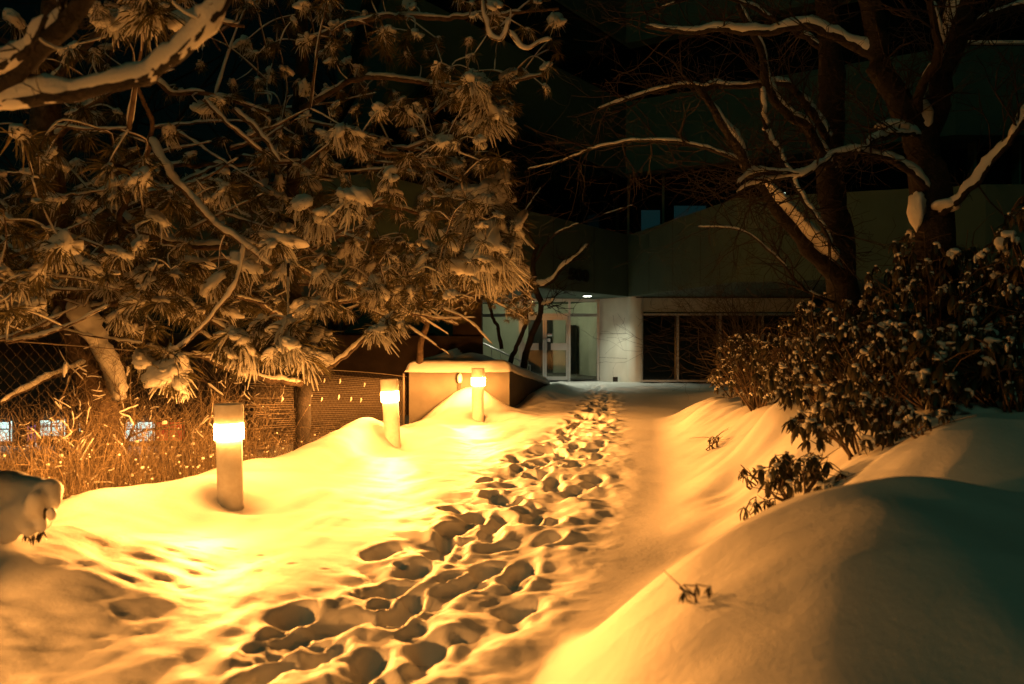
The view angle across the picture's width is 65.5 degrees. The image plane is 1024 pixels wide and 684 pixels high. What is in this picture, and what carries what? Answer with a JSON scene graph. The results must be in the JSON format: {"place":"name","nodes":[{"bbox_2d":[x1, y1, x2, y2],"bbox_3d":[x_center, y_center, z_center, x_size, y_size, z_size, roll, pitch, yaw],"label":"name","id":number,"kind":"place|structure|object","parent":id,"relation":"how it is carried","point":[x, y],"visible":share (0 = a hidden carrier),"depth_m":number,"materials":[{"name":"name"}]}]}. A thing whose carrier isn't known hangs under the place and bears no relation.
{"place":"outdoors","nodes":[
{"label":"outdoors","id":0,"kind":"place"},
{"bbox_2d":[0,342,1023,683],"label":"ground","id":1,"kind":"structure","parent":0,"point":[556,530],"depth_m":4.15,"materials":[{"name":"white snow"}]},
{"bbox_2d":[0,470,63,544],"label":"snow covered shrub","id":2,"kind":"object","parent":1,"relation":"on","point":[29,505],"visible":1,"depth_m":4.07,"materials":[{"name":"white snow"}]},
{"bbox_2d":[2,380,140,494],"bbox_3d":[-4.066,1.100,7.538,1.142,1.486,1.167,0,1,43],"label":"sapling","id":3,"kind":"object","parent":1,"relation":"on","point":[71,432],"visible":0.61,"depth_m":7.62,"materials":[{"name":"brown plant"}]},
{"bbox_2d":[7,324,139,496],"bbox_3d":[-4.548,0.819,8.258,1.438,2.057,0.994,0,0,0],"label":"sapling","id":4,"kind":"object","parent":1,"relation":"on","point":[75,418],"visible":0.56,"depth_m":8.20,"materials":[{"name":"brown plant"}]},
{"bbox_2d":[0,0,252,116],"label":"bare tree","id":5,"kind":"object","parent":1,"relation":"on","point":[23,85],"visible":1,"depth_m":3.38,"materials":[{"name":"brown plant"}]},
{"bbox_2d":[91,336,170,481],"bbox_3d":[-4.334,0.849,8.991,0.886,1.963,1.109,0,0,-30],"label":"sapling","id":6,"kind":"object","parent":1,"relation":"on","point":[121,402],"visible":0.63,"depth_m":8.97,"materials":[{"name":"brown plant"}]},
{"bbox_2d":[0,375,346,499],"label":"undergrowth","id":7,"kind":"object","parent":1,"relation":"on","point":[30,459],"visible":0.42,"depth_m":8.44,"materials":[{"name":"brown plant"}]},
{"bbox_2d":[2,405,330,496],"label":"snow crumbs","id":8,"kind":"object","parent":7,"relation":"on","point":[164,423],"visible":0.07,"depth_m":8.42,"materials":[{"name":"grey snow"}]},
{"bbox_2d":[0,0,361,439],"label":"bare tree","id":9,"kind":"object","parent":1,"relation":"on","point":[158,136],"visible":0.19,"depth_m":19.15,"materials":[{"name":"brown plant"}]},
{"bbox_2d":[0,0,376,489],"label":"pine tree","id":10,"kind":"object","parent":1,"relation":"on","point":[59,267],"visible":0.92,"depth_m":7.85,"materials":[{"name":"green plant"}]},
{"bbox_2d":[0,339,406,499],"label":"chain link fence","id":11,"kind":"object","parent":1,"relation":"on","point":[65,367],"visible":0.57,"depth_m":10.61,"materials":[{"name":"grey metal"}]},
{"bbox_2d":[0,333,434,446],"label":"shop building","id":12,"kind":"structure","parent":1,"relation":"on","point":[16,361],"depth_m":32.22,"materials":[{"name":"brick"}]},
{"bbox_2d":[0,421,10,441],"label":"window frame","id":13,"kind":"structure","parent":12,"relation":"in","point":[1,421],"depth_m":32.06,"materials":[{"name":"black metal"}]},
{"bbox_2d":[0,421,11,440],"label":"window","id":14,"kind":"structure","parent":12,"relation":"in","point":[3,425],"depth_m":32.10,"materials":[{"name":"grey glass"}]},
{"bbox_2d":[38,419,63,436],"bbox_3d":[-18.558,3.467,32.081,0.998,0.719,0.060,0,0,0],"label":"window frame","id":15,"kind":"structure","parent":12,"relation":"in","point":[40,419],"depth_m":32.06,"materials":[{"name":"black metal"}]},
{"bbox_2d":[40,420,64,435],"bbox_3d":[-18.558,3.467,32.166,0.948,0.669,0.120,0,0,0],"label":"window","id":16,"kind":"structure","parent":12,"relation":"in","point":[40,420],"depth_m":32.10,"materials":[{"name":"grey"}]},
{"bbox_2d":[125,422,151,440],"bbox_3d":[-15.109,3.608,32.167,1.300,0.810,0.120,0,0,0],"label":"window","id":17,"kind":"structure","parent":12,"relation":"in","point":[127,422],"depth_m":32.10,"materials":[{"name":"grey glass"}]},
{"bbox_2d":[129,421,153,441],"bbox_3d":[-15.109,3.608,32.082,1.350,0.860,0.060,0,0,0],"label":"window frame","id":18,"kind":"structure","parent":12,"relation":"in","point":[145,421],"depth_m":32.06,"materials":[{"name":"black metal"}]},
{"bbox_2d":[154,421,183,441],"bbox_3d":[-13.815,3.608,32.082,1.156,0.860,0.060,0,0,0],"label":"window frame","id":19,"kind":"structure","parent":12,"relation":"in","point":[158,421],"depth_m":32.06,"materials":[{"name":"black metal"}]},
{"bbox_2d":[159,360,276,478],"bbox_3d":[-3.591,0.998,9.300,1.672,1.669,0.991,0,0,0],"label":"sapling","id":20,"kind":"object","parent":1,"relation":"on","point":[213,400],"visible":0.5,"depth_m":9.29,"materials":[{"name":"brown plant"}]},
{"bbox_2d":[214,403,243,510],"bbox_3d":[-2.304,1.103,6.507,0.235,1.202,0.235,-1,1,-11],"label":"bollard light","id":21,"kind":"object","parent":1,"relation":"on","point":[229,465],"visible":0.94,"depth_m":6.42,"materials":[{"name":"white paint"}]},
{"bbox_2d":[126,0,371,344],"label":"bare tree","id":22,"kind":"object","parent":1,"relation":"on","point":[333,326],"visible":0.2,"depth_m":22.76,"materials":[{"name":"brown plant"}]},
{"bbox_2d":[245,343,294,457],"bbox_3d":[-3.465,0.847,11.427,0.980,2.038,1.097,0,0,0],"label":"sapling","id":23,"kind":"object","parent":1,"relation":"on","point":[267,415],"visible":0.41,"depth_m":11.40,"materials":[{"name":"brown plant"}]},
{"bbox_2d":[191,0,569,450],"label":"pine tree","id":24,"kind":"object","parent":1,"relation":"on","point":[489,258],"visible":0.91,"depth_m":9.93,"materials":[{"name":"green plant"}]},
{"bbox_2d":[380,378,400,447],"bbox_3d":[-1.556,1.076,10.306,0.235,1.202,0.235,-4,1,-6],"label":"bollard light","id":25,"kind":"object","parent":1,"relation":"on","point":[391,422],"visible":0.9,"depth_m":10.22,"materials":[{"name":"white paint"}]},
{"bbox_2d":[320,290,483,435],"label":"retaining wall","id":26,"kind":"structure","parent":1,"relation":"on","point":[467,337],"depth_m":19.03,"materials":[{"name":"brick"}]},
{"bbox_2d":[457,373,461,389],"bbox_3d":[-0.973,0.860,14.859,0.090,0.568,0.093,0,0,0],"label":"marker stake","id":27,"kind":"object","parent":1,"relation":"on","point":[459,377],"visible":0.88,"depth_m":14.83,"materials":[{"name":"white metal"}]},
{"bbox_2d":[404,348,549,423],"bbox_3d":[-0.507,1.151,17.749,3.046,2.045,5.600,0,0,0],"label":"concrete planter","id":28,"kind":"object","parent":1,"relation":"on","point":[433,382],"visible":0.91,"depth_m":15.01,"materials":[{"name":"white"}]},
{"bbox_2d":[372,235,538,363],"bbox_3d":[-1.038,-0.638,14.084,3.069,3.259,2.348,0,0,0],"label":"pine tree","id":29,"kind":"object","parent":28,"relation":"on","point":[516,310],"visible":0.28,"depth_m":13.62,"materials":[{"name":"green plant"}]},
{"bbox_2d":[483,155,662,368],"bbox_3d":[1.370,-1.599,17.688,4.689,5.164,1.935,0,0,12],"label":"bare tree","id":30,"kind":"object","parent":28,"relation":"on","point":[547,281],"visible":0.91,"depth_m":17.84,"materials":[{"name":"brown plant"}]},
{"bbox_2d":[471,368,486,421],"bbox_3d":[-0.576,1.052,13.725,0.235,1.202,0.275,0,0,33],"label":"bollard light","id":31,"kind":"object","parent":1,"relation":"on","point":[478,402],"visible":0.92,"depth_m":13.62,"materials":[{"name":"white paint"}]},
{"bbox_2d":[483,342,530,370],"bbox_3d":[-0.171,0.676,21.755,1.734,1.338,0.044,0,1,40],"label":"handrail","id":32,"kind":"object","parent":1,"relation":"on","point":[491,347],"visible":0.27,"depth_m":21.86,"materials":[{"name":"silver metal"}]},
{"bbox_2d":[155,0,1023,383],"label":"office building","id":33,"kind":"structure","parent":1,"relation":"on","point":[581,340],"depth_m":21.83,"materials":[{"name":"black concrete"}]},
{"bbox_2d":[522,317,544,376],"bbox_3d":[0.673,0.209,25.385,0.736,2.020,0.134,0,0,0],"label":"door","id":34,"kind":"structure","parent":33,"relation":"in","point":[535,346],"depth_m":25.40,"materials":[{"name":"silver metal"}]},
{"bbox_2d":[528,320,575,373],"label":"glass pane","id":35,"kind":"structure","parent":33,"relation":"in","point":[535,359],"depth_m":29.46,"materials":[{"name":"clear glass"}]},
{"bbox_2d":[545,317,567,379],"bbox_3d":[1.417,0.209,25.385,0.736,2.020,0.134,0,0,0],"label":"door","id":36,"kind":"structure","parent":33,"relation":"in","point":[548,345],"depth_m":25.40,"materials":[{"name":"silver metal"}]},
{"bbox_2d":[641,313,801,381],"bbox_3d":[6.361,0.172,24.052,5.278,2.063,0.120,0,0,0],"label":"window frame","id":37,"kind":"structure","parent":33,"relation":"in","point":[646,314],"depth_m":24.00,"materials":[{"name":"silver metal"}]},
{"bbox_2d":[643,316,808,383],"bbox_3d":[6.361,0.228,24.172,5.278,2.100,0.020,0,0,0],"label":"window pane","id":38,"kind":"structure","parent":33,"relation":"in","point":[661,372],"depth_m":24.16,"materials":[{"name":"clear glass"}]},
{"bbox_2d":[445,0,910,343],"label":"bare tree","id":39,"kind":"object","parent":1,"relation":"on","point":[828,250],"visible":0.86,"depth_m":8.84,"materials":[{"name":"brown plant"}]},
{"bbox_2d":[664,571,711,603],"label":"young shrub","id":40,"kind":"object","parent":1,"relation":"on","point":[682,596],"visible":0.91,"depth_m":2.80,"materials":[{"name":"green plant"}]},
{"bbox_2d":[696,428,729,450],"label":"young shrub","id":41,"kind":"object","parent":1,"relation":"on","point":[714,440],"visible":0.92,"depth_m":8.60,"materials":[{"name":"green plant"}]},
{"bbox_2d":[584,226,862,396],"bbox_3d":[3.405,-0.312,13.357,5.233,3.320,4.288,0,0,17],"label":"bare shrub","id":42,"kind":"object","parent":1,"relation":"on","point":[735,326],"visible":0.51,"depth_m":13.07,"materials":[{"name":"brown plant"}]},
{"bbox_2d":[700,320,807,410],"bbox_3d":[2.799,0.281,9.181,1.318,1.065,1.371,0,0,0],"label":"leafy shrub","id":43,"kind":"object","parent":1,"relation":"on","point":[753,401],"visible":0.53,"depth_m":9.14,"materials":[{"name":"green plant"}]},
{"bbox_2d":[738,464,772,489],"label":"young shrub","id":44,"kind":"object","parent":1,"relation":"on","point":[743,473],"visible":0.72,"depth_m":6.01,"materials":[{"name":"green plant"}]},
{"bbox_2d":[736,495,775,520],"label":"young shrub","id":45,"kind":"object","parent":1,"relation":"on","point":[769,503],"visible":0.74,"depth_m":4.95,"materials":[{"name":"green plant"}]},
{"bbox_2d":[563,0,1023,334],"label":"bare tree","id":46,"kind":"object","parent":1,"relation":"on","point":[916,122],"visible":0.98,"depth_m":7.40,"materials":[{"name":"brown plant"}]},
{"bbox_2d":[748,445,853,501],"bbox_3d":[1.803,0.835,4.934,0.596,0.392,0.558,0,0,0],"label":"leafy shrub","id":47,"kind":"object","parent":1,"relation":"on","point":[783,472],"visible":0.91,"depth_m":4.91,"materials":[{"name":"green plant"}]},
{"bbox_2d":[749,294,903,403],"bbox_3d":[3.168,0.097,8.014,1.557,1.169,1.455,0,0,0],"label":"leafy shrub","id":48,"kind":"object","parent":1,"relation":"on","point":[806,320],"visible":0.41,"depth_m":7.93,"materials":[{"name":"green plant"}]},
{"bbox_2d":[743,289,917,401],"bbox_3d":[4.186,0.012,9.809,2.602,1.548,1.936,0,0,0],"label":"leafy shrub","id":49,"kind":"object","parent":1,"relation":"on","point":[818,319],"visible":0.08,"depth_m":9.80,"materials":[{"name":"green plant"}]},
{"bbox_2d":[781,391,920,459],"bbox_3d":[2.289,0.562,5.303,0.948,0.458,0.852,0,0,34],"label":"leafy shrub","id":50,"kind":"object","parent":1,"relation":"on","point":[881,420],"visible":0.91,"depth_m":5.10,"materials":[{"name":"green plant"}]},
{"bbox_2d":[760,305,1009,411],"bbox_3d":[2.992,0.175,6.525,1.985,0.958,1.433,0,0,0],"label":"leafy shrub","id":51,"kind":"object","parent":1,"relation":"on","point":[834,351],"visible":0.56,"depth_m":6.38,"materials":[{"name":"green plant"}]},
{"bbox_2d":[837,313,1023,411],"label":"leafy shrub","id":52,"kind":"object","parent":1,"relation":"on","point":[921,344],"visible":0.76,"depth_m":5.60,"materials":[{"name":"green plant"}]},
{"bbox_2d":[847,210,1022,400],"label":"leafy shrub","id":53,"kind":"object","parent":1,"relation":"on","point":[904,268],"visible":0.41,"depth_m":7.48,"materials":[{"name":"green plant"}]},
{"bbox_2d":[893,398,976,438],"bbox_3d":[2.414,0.473,4.758,0.399,0.230,0.569,0,0,0],"label":"young shrub","id":54,"kind":"object","parent":1,"relation":"on","point":[913,423],"visible":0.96,"depth_m":4.59,"materials":[{"name":"green plant"}]},
{"bbox_2d":[897,318,1023,415],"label":"leafy shrub","id":55,"kind":"object","parent":1,"relation":"on","point":[1012,341],"visible":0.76,"depth_m":5.44,"materials":[{"name":"green plant"}]},
{"bbox_2d":[940,195,1023,400],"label":"leafy shrub","id":56,"kind":"object","parent":1,"relation":"on","point":[1009,284],"visible":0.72,"depth_m":6.80,"materials":[{"name":"green plant"}]},
{"bbox_2d":[0,0,1023,337],"label":"sky","id":57,"kind":"structure","parent":0,"point":[27,12],"materials":[{"name":"black"}]},
{"bbox_2d":[479,0,551,49],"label":"branch","id":58,"kind":"object","parent":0,"point":[512,34],"visible":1,"depth_m":7.07,"materials":[{"name":"brown plant"}]}
]}

